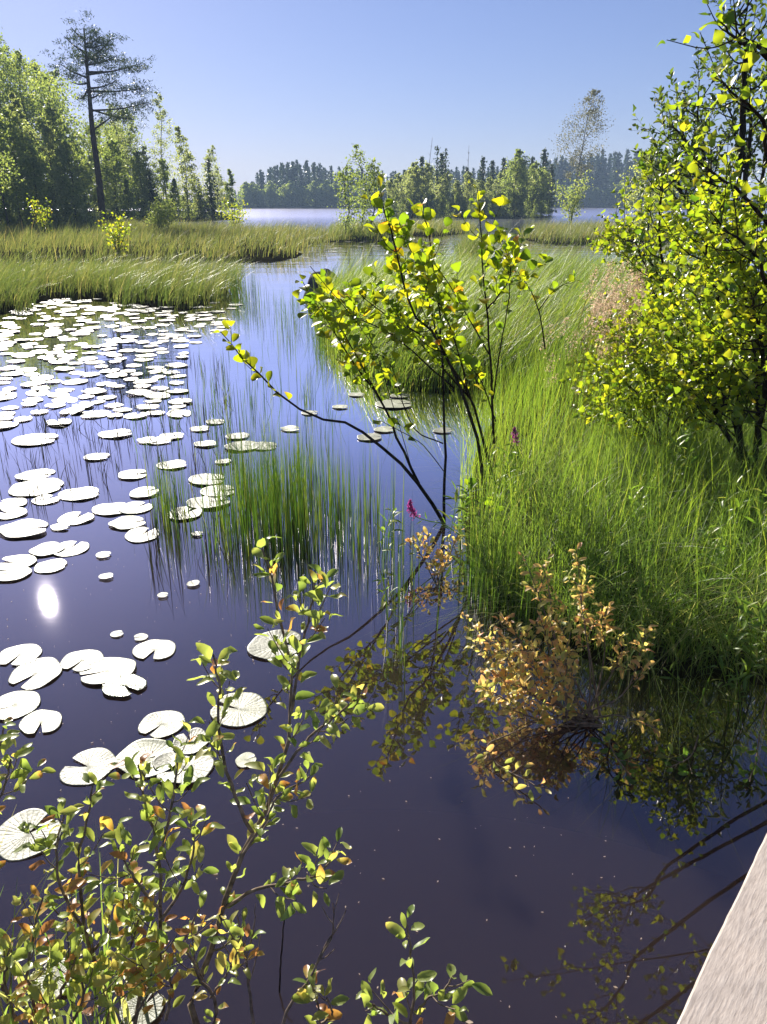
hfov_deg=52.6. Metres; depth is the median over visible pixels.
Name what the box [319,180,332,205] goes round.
broadleaf tree
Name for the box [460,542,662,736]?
bog shrub
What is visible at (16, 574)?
lily pad
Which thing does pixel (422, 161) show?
spruce tree
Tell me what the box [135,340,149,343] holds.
lily pad
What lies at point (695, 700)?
leafy herb
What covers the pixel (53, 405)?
lily pad
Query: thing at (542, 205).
broadleaf tree
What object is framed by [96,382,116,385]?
lily pad
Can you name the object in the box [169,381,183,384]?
lily pad
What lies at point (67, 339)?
lily pad
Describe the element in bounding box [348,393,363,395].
lily pad
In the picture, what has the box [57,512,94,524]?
lily pad
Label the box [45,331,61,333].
lily pad
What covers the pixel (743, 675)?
leafy herb
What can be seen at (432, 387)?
bank
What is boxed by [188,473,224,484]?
lily pad
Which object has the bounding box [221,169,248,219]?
broadleaf tree
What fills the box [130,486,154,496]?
lily pad
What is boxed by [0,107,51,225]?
broadleaf tree
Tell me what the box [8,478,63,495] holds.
lily pad
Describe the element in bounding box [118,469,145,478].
lily pad
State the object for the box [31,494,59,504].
lily pad
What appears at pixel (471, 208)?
broadleaf tree
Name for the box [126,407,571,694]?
rush
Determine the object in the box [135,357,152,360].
lily pad
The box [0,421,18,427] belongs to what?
lily pad
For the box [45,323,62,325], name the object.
lily pad
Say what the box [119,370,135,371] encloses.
lily pad
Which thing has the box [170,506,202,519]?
lily pad
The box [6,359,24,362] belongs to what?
lily pad
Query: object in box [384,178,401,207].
broadleaf tree
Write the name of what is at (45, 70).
broadleaf tree
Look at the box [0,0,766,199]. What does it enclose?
sky
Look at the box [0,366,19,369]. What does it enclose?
lily pad
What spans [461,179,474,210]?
broadleaf tree
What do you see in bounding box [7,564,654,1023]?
floating debris
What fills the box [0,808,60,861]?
lily pad
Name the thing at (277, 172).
spruce tree
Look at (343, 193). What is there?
broadleaf tree
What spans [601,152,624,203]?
spruce tree
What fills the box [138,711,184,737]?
lily pad
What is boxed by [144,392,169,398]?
lily pad
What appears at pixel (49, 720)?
lily pad
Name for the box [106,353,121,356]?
lily pad
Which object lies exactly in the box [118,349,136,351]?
lily pad
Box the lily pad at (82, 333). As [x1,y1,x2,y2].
[70,332,89,335]
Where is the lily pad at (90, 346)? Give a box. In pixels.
[81,345,100,347]
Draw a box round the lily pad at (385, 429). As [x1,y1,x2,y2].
[374,426,392,431]
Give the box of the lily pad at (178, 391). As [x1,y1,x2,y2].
[164,389,187,392]
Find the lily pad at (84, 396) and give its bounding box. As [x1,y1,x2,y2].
[78,394,94,398]
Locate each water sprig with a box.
[475,723,551,800]
[589,720,639,783]
[656,734,704,775]
[735,693,766,786]
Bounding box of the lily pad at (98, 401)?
[91,400,104,403]
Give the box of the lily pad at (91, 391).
[81,388,106,393]
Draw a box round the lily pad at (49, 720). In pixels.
[19,710,61,733]
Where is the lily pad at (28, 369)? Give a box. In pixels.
[16,368,36,371]
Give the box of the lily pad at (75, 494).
[58,487,98,500]
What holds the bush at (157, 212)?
on the bank at (270, 256)
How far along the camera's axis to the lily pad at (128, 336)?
12.31 m
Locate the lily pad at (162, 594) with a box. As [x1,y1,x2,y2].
[157,592,167,596]
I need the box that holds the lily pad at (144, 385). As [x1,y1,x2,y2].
[135,383,150,387]
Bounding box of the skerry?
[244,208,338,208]
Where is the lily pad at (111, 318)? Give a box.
[104,318,118,319]
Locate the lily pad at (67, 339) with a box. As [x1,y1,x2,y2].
[59,338,76,340]
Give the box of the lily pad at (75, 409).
[59,407,83,413]
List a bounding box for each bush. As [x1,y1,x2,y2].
[26,193,53,235]
[77,203,102,226]
[95,210,134,257]
[141,189,186,231]
[215,195,250,226]
[548,167,593,223]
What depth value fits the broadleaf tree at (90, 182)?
68.09 m
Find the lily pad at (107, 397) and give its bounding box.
[98,395,116,399]
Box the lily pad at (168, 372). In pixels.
[163,370,179,373]
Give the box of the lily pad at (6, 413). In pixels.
[0,412,14,414]
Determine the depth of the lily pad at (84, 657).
3.64 m
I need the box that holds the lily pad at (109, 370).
[99,368,119,372]
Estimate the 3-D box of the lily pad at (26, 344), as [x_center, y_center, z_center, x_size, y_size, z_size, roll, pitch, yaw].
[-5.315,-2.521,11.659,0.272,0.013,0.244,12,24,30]
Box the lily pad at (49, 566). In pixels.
[34,559,66,572]
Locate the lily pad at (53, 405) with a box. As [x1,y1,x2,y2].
[44,403,65,407]
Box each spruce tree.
[142,169,159,218]
[194,178,208,219]
[199,159,226,219]
[255,172,258,185]
[257,169,264,188]
[259,171,266,188]
[267,170,272,183]
[272,166,278,188]
[274,165,279,189]
[277,162,282,193]
[278,163,286,197]
[283,162,291,184]
[289,161,297,185]
[294,160,299,186]
[296,163,306,202]
[299,171,304,185]
[303,160,310,184]
[303,164,309,188]
[304,168,310,190]
[308,162,319,198]
[317,163,323,184]
[321,168,328,190]
[328,165,333,184]
[358,168,364,189]
[418,156,424,187]
[430,145,442,208]
[432,152,452,208]
[441,148,450,210]
[453,167,459,183]
[460,166,465,185]
[471,168,475,179]
[475,156,488,184]
[486,160,497,208]
[497,157,506,196]
[529,156,536,167]
[535,147,552,214]
[545,163,557,215]
[554,158,558,179]
[554,160,566,187]
[555,155,565,204]
[560,161,567,204]
[566,159,573,202]
[577,156,584,184]
[578,159,586,184]
[584,153,594,188]
[590,153,603,203]
[595,149,606,194]
[600,157,607,194]
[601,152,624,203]
[604,151,620,188]
[605,160,618,199]
[607,153,612,188]
[620,149,631,180]
[622,161,629,188]
[626,153,640,198]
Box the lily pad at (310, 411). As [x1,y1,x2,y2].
[301,410,317,414]
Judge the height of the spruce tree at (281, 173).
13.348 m
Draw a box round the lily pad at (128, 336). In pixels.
[121,335,137,337]
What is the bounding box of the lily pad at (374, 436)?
[357,433,381,439]
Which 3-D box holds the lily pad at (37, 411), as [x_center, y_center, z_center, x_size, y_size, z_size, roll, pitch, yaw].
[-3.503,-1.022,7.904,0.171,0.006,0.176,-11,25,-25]
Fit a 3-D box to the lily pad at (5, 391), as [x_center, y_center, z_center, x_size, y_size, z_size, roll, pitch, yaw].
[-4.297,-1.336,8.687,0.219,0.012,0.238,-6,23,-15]
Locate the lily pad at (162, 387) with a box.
[151,386,167,389]
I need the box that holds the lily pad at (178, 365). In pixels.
[165,363,187,367]
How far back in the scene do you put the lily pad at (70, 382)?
9.24 m
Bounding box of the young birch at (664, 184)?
[573,126,718,440]
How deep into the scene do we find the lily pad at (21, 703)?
3.32 m
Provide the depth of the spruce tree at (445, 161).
104.06 m
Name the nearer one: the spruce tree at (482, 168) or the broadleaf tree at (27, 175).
the broadleaf tree at (27, 175)
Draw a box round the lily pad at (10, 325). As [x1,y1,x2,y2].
[2,324,16,326]
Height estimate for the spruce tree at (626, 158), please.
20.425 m
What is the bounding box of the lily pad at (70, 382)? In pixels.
[62,379,87,384]
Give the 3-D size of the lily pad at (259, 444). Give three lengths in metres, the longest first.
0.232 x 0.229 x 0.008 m
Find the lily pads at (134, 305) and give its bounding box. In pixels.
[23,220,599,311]
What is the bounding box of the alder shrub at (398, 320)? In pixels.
[210,174,581,524]
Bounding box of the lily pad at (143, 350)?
[136,349,155,351]
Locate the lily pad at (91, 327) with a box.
[81,326,99,328]
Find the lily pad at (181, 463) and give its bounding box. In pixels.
[157,460,186,468]
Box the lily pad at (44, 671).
[8,657,61,690]
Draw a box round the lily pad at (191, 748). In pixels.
[173,728,207,754]
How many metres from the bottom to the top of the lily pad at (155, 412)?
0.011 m
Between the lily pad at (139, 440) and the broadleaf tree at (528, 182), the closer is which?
the lily pad at (139, 440)
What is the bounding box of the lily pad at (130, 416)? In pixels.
[123,412,147,418]
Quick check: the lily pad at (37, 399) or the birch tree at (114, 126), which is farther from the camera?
the birch tree at (114, 126)
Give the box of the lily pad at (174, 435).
[159,432,183,438]
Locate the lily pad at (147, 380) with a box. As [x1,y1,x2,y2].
[133,379,157,382]
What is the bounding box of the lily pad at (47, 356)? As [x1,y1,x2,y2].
[37,355,53,358]
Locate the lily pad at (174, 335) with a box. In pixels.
[166,334,182,336]
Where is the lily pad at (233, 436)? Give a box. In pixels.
[226,433,249,438]
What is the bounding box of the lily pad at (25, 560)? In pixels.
[0,554,36,570]
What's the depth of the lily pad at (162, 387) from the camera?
8.93 m
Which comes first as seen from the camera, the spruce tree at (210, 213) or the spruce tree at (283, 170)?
the spruce tree at (210, 213)
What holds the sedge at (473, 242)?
in the water
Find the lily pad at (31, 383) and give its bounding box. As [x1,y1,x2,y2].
[20,381,45,385]
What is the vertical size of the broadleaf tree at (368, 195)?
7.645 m
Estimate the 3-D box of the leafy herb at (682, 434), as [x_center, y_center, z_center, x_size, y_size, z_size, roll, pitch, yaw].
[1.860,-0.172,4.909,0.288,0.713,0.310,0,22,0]
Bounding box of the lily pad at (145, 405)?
[136,404,159,408]
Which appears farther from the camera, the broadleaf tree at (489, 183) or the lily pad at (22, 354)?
the broadleaf tree at (489, 183)
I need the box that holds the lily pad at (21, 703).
[0,691,40,719]
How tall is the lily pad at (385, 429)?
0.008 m
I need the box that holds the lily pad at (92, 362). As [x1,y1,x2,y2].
[84,361,104,363]
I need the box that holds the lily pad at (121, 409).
[113,407,131,411]
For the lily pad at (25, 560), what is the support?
on the water
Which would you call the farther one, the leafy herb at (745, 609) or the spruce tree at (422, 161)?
the spruce tree at (422, 161)
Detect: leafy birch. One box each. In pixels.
[559,294,758,447]
[586,178,753,398]
[616,146,766,482]
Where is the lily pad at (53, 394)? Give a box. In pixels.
[47,392,69,396]
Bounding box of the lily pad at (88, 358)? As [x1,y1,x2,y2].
[78,357,97,360]
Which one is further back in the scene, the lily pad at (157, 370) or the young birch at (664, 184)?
the lily pad at (157, 370)
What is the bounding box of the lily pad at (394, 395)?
[390,393,407,397]
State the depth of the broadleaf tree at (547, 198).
105.19 m
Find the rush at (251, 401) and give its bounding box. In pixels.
[128,261,352,555]
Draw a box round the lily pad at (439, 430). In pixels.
[433,427,451,432]
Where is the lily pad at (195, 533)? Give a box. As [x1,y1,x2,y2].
[191,531,202,535]
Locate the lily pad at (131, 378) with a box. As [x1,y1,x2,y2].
[123,377,138,380]
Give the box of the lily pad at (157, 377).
[152,375,165,378]
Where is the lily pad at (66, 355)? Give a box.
[57,354,76,356]
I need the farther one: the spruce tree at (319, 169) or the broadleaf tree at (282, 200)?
the spruce tree at (319, 169)
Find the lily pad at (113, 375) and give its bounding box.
[105,372,127,377]
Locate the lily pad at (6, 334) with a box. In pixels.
[0,333,13,336]
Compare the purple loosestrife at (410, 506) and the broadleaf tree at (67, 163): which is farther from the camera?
the broadleaf tree at (67, 163)
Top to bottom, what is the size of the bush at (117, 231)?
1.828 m
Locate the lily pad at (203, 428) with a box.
[191,426,209,430]
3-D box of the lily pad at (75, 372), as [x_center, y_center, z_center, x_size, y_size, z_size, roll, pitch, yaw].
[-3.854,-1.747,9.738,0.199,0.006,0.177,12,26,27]
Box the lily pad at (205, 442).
[193,440,215,445]
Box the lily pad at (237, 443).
[224,441,258,450]
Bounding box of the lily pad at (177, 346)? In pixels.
[174,345,188,347]
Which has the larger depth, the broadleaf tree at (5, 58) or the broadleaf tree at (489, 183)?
the broadleaf tree at (489, 183)
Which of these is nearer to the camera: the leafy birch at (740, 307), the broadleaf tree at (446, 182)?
the leafy birch at (740, 307)
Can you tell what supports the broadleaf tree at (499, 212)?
on the bank at (489, 216)
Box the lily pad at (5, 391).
[0,390,9,393]
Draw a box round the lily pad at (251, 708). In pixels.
[210,692,266,726]
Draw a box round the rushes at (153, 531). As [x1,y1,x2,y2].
[0,296,249,569]
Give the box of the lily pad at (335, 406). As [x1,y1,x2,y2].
[333,405,347,407]
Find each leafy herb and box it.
[372,570,396,618]
[374,508,404,558]
[437,480,501,543]
[485,443,521,505]
[619,475,656,541]
[619,619,664,698]
[660,428,703,511]
[660,662,720,729]
[678,558,724,630]
[688,525,740,587]
[697,622,761,728]
[704,470,760,562]
[728,591,766,690]
[737,483,766,574]
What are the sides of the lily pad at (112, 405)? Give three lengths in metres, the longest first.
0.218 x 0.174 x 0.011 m
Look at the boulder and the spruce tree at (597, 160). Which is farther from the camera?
the spruce tree at (597, 160)
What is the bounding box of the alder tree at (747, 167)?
[626,0,766,284]
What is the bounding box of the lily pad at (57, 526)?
[50,522,69,529]
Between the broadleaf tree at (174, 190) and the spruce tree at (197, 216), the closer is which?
the broadleaf tree at (174, 190)
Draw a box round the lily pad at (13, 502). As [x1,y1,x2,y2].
[0,498,26,508]
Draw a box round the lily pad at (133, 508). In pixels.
[118,501,152,513]
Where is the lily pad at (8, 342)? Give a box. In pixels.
[0,341,15,343]
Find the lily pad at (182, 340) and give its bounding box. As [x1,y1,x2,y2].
[171,339,189,341]
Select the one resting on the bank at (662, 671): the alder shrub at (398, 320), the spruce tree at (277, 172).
the alder shrub at (398, 320)
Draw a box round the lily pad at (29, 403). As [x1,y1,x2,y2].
[21,401,36,405]
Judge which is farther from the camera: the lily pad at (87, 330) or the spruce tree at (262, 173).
the spruce tree at (262, 173)
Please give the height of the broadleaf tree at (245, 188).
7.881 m
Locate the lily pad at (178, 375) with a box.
[170,374,185,377]
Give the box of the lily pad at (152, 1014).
[119,987,163,1023]
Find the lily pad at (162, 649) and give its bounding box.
[132,639,175,659]
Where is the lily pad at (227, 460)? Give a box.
[215,459,230,462]
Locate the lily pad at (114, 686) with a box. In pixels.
[102,674,146,696]
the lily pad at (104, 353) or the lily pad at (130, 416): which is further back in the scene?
the lily pad at (104, 353)
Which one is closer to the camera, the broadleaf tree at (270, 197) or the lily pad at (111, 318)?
the lily pad at (111, 318)
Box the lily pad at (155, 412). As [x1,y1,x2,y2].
[146,411,164,414]
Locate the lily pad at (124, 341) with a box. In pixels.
[117,339,136,342]
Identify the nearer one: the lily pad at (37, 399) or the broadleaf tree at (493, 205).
the lily pad at (37, 399)
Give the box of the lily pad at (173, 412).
[167,409,190,416]
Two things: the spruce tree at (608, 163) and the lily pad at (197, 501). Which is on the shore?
the spruce tree at (608, 163)
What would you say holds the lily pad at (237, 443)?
on the water
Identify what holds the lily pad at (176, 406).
on the water
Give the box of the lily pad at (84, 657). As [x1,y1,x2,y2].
[60,650,103,671]
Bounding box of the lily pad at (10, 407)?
[0,406,18,409]
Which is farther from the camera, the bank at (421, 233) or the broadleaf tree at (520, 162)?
the broadleaf tree at (520, 162)
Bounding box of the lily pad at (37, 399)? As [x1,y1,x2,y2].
[22,397,42,401]
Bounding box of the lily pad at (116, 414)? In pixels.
[107,413,122,416]
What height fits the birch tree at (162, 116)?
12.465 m
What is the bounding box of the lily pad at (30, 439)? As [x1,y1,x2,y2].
[11,433,58,444]
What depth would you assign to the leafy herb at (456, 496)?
4.83 m
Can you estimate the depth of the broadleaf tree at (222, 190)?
89.50 m
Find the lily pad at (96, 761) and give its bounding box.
[59,748,115,785]
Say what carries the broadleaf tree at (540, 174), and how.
on the bank at (489, 216)
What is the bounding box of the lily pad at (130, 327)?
[123,326,139,328]
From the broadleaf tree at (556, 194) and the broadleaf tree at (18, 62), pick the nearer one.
the broadleaf tree at (18, 62)
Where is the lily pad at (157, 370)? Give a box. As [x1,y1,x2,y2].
[148,369,166,373]
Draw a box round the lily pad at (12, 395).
[0,392,16,399]
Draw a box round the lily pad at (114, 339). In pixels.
[105,338,121,341]
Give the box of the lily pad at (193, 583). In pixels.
[187,580,199,585]
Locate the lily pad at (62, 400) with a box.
[52,397,77,403]
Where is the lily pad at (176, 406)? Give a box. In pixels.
[170,405,185,408]
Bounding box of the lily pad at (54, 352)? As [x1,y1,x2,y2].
[46,351,63,353]
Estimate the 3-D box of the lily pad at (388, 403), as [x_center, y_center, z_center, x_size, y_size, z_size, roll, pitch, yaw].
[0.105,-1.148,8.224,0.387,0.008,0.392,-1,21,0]
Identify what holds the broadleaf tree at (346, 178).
on the bank at (365, 238)
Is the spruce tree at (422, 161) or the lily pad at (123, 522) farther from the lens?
the spruce tree at (422, 161)
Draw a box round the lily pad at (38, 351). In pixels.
[29,350,47,353]
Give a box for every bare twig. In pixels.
[218,903,260,1023]
[279,909,285,992]
[282,894,345,1023]
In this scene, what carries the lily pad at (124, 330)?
on the water
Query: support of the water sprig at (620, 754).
on the water
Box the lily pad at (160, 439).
[145,436,173,443]
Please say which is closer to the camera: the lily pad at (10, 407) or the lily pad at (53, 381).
the lily pad at (10, 407)
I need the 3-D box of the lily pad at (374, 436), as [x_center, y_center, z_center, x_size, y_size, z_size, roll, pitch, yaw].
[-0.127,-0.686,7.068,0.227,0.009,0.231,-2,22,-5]
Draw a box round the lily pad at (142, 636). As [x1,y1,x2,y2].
[134,633,147,640]
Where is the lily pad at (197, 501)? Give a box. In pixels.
[186,494,229,507]
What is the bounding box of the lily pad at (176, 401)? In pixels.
[168,398,191,403]
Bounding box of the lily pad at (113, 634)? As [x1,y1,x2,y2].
[110,630,123,636]
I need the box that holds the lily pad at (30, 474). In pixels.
[14,469,55,479]
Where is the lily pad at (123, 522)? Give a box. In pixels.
[108,516,145,528]
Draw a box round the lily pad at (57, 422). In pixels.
[46,419,71,424]
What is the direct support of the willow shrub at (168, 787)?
on the water
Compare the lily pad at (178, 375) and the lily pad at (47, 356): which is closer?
the lily pad at (178, 375)
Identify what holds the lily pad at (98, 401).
on the water
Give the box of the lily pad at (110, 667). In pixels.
[79,657,135,683]
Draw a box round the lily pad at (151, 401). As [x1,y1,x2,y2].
[143,399,160,402]
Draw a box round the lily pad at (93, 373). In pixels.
[79,372,99,376]
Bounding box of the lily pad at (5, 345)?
[0,344,12,346]
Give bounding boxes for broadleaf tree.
[0,28,37,197]
[0,44,49,179]
[0,49,84,197]
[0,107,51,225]
[0,138,15,196]
[0,142,33,226]
[0,149,24,231]
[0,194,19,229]
[2,62,88,213]
[4,92,70,226]
[6,71,88,209]
[10,144,57,228]
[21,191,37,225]
[25,65,101,193]
[33,105,93,213]
[34,120,80,223]
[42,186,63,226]
[48,138,96,226]
[68,150,104,215]
[76,120,134,210]
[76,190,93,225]
[77,126,123,208]
[91,139,138,216]
[92,126,137,206]
[95,130,132,211]
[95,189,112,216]
[97,108,155,212]
[108,189,117,215]
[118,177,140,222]
[125,150,161,211]
[131,146,158,213]
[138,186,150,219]
[149,158,177,213]
[165,178,186,222]
[171,126,213,220]
[180,186,196,219]
[189,180,205,216]
[213,167,233,218]
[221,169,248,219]
[236,181,254,206]
[237,184,245,205]
[246,183,259,205]
[253,184,260,205]
[258,189,267,206]
[263,180,279,205]
[265,188,276,206]
[275,190,281,205]
[277,184,289,205]
[281,180,296,205]
[290,188,304,206]
[299,185,308,205]
[302,188,310,205]
[305,180,320,204]
[309,186,318,205]
[317,183,330,205]
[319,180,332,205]
[327,163,369,232]
[328,182,339,205]
[328,187,336,204]
[336,180,349,205]
[336,180,351,205]
[341,143,382,226]
[350,157,388,228]
[352,187,362,205]
[361,182,372,205]
[374,182,386,199]
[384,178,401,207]
[385,170,403,207]
[389,191,400,217]
[396,170,408,208]
[398,199,404,214]
[400,159,422,217]
[401,165,423,210]
[404,194,414,218]
[409,191,419,218]
[417,160,437,211]
[419,193,425,213]
[427,196,433,209]
[432,179,452,211]
[434,198,440,217]
[435,171,452,212]
[438,190,448,218]
[446,193,456,215]
[450,180,464,209]
[450,193,461,216]
[460,171,478,209]
[460,196,468,215]
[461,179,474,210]
[467,195,474,215]
[474,179,491,213]
[482,176,495,209]
[488,190,496,212]
[490,173,504,210]
[495,149,530,214]
[495,167,513,211]
[495,206,502,215]
[500,192,515,218]
[510,164,536,215]
[514,192,529,218]
[523,169,539,212]
[524,191,533,217]
[526,161,549,212]
[530,199,538,216]
[532,191,547,218]
[536,171,552,213]
[546,200,552,217]
[548,183,559,206]
[554,187,563,206]
[559,187,566,205]
[566,183,578,203]
[578,186,590,205]
[582,185,590,206]
[588,188,599,205]
[591,188,601,205]
[601,188,611,205]
[607,186,618,205]
[613,153,683,236]
[615,181,627,205]
[619,191,627,206]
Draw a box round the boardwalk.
[677,834,766,1023]
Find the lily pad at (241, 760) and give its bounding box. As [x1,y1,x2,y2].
[235,752,256,767]
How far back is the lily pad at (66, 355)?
10.82 m
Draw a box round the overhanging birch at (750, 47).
[656,0,766,291]
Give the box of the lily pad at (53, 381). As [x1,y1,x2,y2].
[47,380,61,382]
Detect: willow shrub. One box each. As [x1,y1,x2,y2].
[0,717,55,985]
[0,885,141,1023]
[12,772,164,1023]
[65,720,224,1023]
[105,890,265,1023]
[186,536,383,1023]
[291,964,348,1023]
[356,904,491,1023]
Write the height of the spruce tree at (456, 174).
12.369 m
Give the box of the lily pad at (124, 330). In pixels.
[114,329,131,331]
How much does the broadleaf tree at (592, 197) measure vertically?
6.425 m
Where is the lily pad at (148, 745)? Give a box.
[114,738,175,778]
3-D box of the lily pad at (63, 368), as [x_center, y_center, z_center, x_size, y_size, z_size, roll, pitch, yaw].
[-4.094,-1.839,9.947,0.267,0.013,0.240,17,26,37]
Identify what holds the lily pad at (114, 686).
on the water
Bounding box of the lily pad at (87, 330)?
[76,329,93,331]
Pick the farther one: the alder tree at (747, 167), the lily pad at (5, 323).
the lily pad at (5, 323)
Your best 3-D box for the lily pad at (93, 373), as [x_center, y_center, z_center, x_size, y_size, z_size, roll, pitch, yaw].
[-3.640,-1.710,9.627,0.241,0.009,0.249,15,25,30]
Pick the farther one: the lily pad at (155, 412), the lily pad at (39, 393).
the lily pad at (39, 393)
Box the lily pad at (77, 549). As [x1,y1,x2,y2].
[50,541,89,556]
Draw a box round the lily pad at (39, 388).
[31,386,49,389]
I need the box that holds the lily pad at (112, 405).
[104,403,123,407]
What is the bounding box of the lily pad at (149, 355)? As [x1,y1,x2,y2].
[135,354,156,356]
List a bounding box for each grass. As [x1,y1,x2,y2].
[0,804,204,1023]
[364,366,766,737]
[366,487,766,765]
[528,259,652,459]
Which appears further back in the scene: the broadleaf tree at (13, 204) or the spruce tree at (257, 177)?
the spruce tree at (257, 177)
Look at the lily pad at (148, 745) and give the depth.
3.03 m
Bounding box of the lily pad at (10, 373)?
[1,371,23,375]
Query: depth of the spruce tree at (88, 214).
59.58 m
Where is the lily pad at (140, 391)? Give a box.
[126,389,152,394]
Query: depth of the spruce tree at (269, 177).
256.98 m
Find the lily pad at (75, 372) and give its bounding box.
[69,371,84,374]
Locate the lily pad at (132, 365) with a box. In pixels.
[126,364,141,366]
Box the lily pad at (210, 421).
[206,419,223,423]
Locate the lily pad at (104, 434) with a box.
[98,429,131,437]
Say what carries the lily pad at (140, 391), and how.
on the water
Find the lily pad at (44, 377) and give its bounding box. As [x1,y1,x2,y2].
[30,375,53,380]
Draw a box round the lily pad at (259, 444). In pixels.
[251,442,276,449]
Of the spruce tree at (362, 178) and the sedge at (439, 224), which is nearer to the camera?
the sedge at (439, 224)
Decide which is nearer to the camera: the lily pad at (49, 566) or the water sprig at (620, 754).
the water sprig at (620, 754)
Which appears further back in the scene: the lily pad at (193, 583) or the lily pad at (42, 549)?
the lily pad at (42, 549)
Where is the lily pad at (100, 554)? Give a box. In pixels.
[96,551,110,557]
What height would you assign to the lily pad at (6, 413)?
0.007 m
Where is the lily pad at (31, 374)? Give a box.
[24,373,39,375]
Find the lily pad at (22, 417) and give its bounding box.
[14,416,31,420]
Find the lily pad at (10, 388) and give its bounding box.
[3,387,16,389]
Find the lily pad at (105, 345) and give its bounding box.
[99,344,117,346]
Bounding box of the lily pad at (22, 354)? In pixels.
[11,353,34,356]
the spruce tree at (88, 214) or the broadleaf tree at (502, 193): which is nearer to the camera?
the spruce tree at (88, 214)
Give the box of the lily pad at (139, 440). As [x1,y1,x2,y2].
[137,436,157,442]
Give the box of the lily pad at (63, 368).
[55,367,74,369]
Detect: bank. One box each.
[0,211,239,226]
[0,227,334,261]
[0,276,226,312]
[332,230,409,240]
[347,320,613,391]
[383,211,547,218]
[412,227,474,235]
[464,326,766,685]
[526,230,667,243]
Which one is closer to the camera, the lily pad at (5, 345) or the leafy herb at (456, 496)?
the leafy herb at (456, 496)
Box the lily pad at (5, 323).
[0,321,13,324]
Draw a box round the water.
[0,208,766,1023]
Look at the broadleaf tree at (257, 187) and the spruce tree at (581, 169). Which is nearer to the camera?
the broadleaf tree at (257, 187)
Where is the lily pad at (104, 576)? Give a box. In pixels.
[98,573,112,578]
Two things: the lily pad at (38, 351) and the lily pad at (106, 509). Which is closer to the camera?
the lily pad at (106, 509)
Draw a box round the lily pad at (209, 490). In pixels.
[200,485,233,495]
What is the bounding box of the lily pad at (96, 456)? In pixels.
[83,453,109,459]
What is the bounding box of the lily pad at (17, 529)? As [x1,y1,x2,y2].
[0,519,48,537]
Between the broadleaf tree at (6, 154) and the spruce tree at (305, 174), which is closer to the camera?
the broadleaf tree at (6, 154)
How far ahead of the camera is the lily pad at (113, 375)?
9.57 m
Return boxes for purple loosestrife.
[406,499,459,534]
[509,426,533,510]
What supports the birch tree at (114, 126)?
on the bank at (189, 220)
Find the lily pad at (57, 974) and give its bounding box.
[35,958,70,999]
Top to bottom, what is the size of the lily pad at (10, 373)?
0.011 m
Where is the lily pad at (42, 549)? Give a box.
[29,542,65,555]
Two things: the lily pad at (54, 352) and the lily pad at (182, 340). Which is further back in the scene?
the lily pad at (182, 340)
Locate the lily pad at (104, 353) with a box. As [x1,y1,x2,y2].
[98,352,115,354]
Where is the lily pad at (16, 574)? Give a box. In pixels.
[0,565,31,580]
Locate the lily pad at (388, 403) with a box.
[375,400,411,407]
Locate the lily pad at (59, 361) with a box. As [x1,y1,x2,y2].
[48,359,68,363]
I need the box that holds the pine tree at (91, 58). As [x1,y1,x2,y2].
[37,10,161,223]
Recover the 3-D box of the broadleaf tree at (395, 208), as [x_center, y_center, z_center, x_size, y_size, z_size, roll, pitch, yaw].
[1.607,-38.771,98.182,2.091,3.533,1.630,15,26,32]
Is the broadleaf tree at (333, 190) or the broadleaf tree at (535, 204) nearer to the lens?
the broadleaf tree at (535, 204)
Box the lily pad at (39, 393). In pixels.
[26,390,49,395]
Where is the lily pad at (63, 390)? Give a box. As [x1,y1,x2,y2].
[55,388,74,391]
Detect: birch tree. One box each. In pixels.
[106,103,130,209]
[121,123,143,207]
[149,92,180,201]
[198,145,227,218]
[542,88,613,223]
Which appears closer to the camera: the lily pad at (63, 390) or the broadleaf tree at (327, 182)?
the lily pad at (63, 390)
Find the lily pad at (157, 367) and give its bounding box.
[146,366,163,368]
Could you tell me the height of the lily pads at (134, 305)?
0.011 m
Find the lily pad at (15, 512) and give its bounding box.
[0,507,26,518]
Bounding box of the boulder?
[303,268,336,298]
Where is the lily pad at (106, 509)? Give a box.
[92,502,129,514]
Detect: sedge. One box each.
[0,213,351,262]
[0,236,254,313]
[299,220,754,394]
[325,215,416,241]
[407,216,478,235]
[446,219,498,264]
[518,212,695,243]
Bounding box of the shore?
[23,197,766,208]
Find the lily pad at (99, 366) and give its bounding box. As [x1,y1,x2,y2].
[94,365,107,367]
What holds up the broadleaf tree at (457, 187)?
on the bank at (489, 216)
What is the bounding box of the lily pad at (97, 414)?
[80,410,111,417]
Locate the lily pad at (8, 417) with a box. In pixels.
[0,415,13,419]
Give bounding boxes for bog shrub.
[399,526,466,586]
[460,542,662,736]
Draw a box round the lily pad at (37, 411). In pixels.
[30,409,47,413]
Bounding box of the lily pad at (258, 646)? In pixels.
[247,630,300,659]
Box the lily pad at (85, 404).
[72,401,93,407]
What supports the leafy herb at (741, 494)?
on the bank at (662, 671)
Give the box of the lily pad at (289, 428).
[281,425,298,430]
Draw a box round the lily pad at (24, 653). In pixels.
[0,644,41,665]
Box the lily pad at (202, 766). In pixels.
[152,751,213,783]
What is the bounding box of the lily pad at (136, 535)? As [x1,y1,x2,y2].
[125,527,158,542]
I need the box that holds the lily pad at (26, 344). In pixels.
[20,343,37,345]
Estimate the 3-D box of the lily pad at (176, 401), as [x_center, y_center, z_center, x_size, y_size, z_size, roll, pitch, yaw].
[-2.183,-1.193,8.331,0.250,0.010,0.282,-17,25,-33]
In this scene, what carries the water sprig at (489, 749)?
on the water
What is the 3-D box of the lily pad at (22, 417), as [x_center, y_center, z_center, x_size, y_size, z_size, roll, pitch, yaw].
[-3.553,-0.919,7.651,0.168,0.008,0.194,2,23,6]

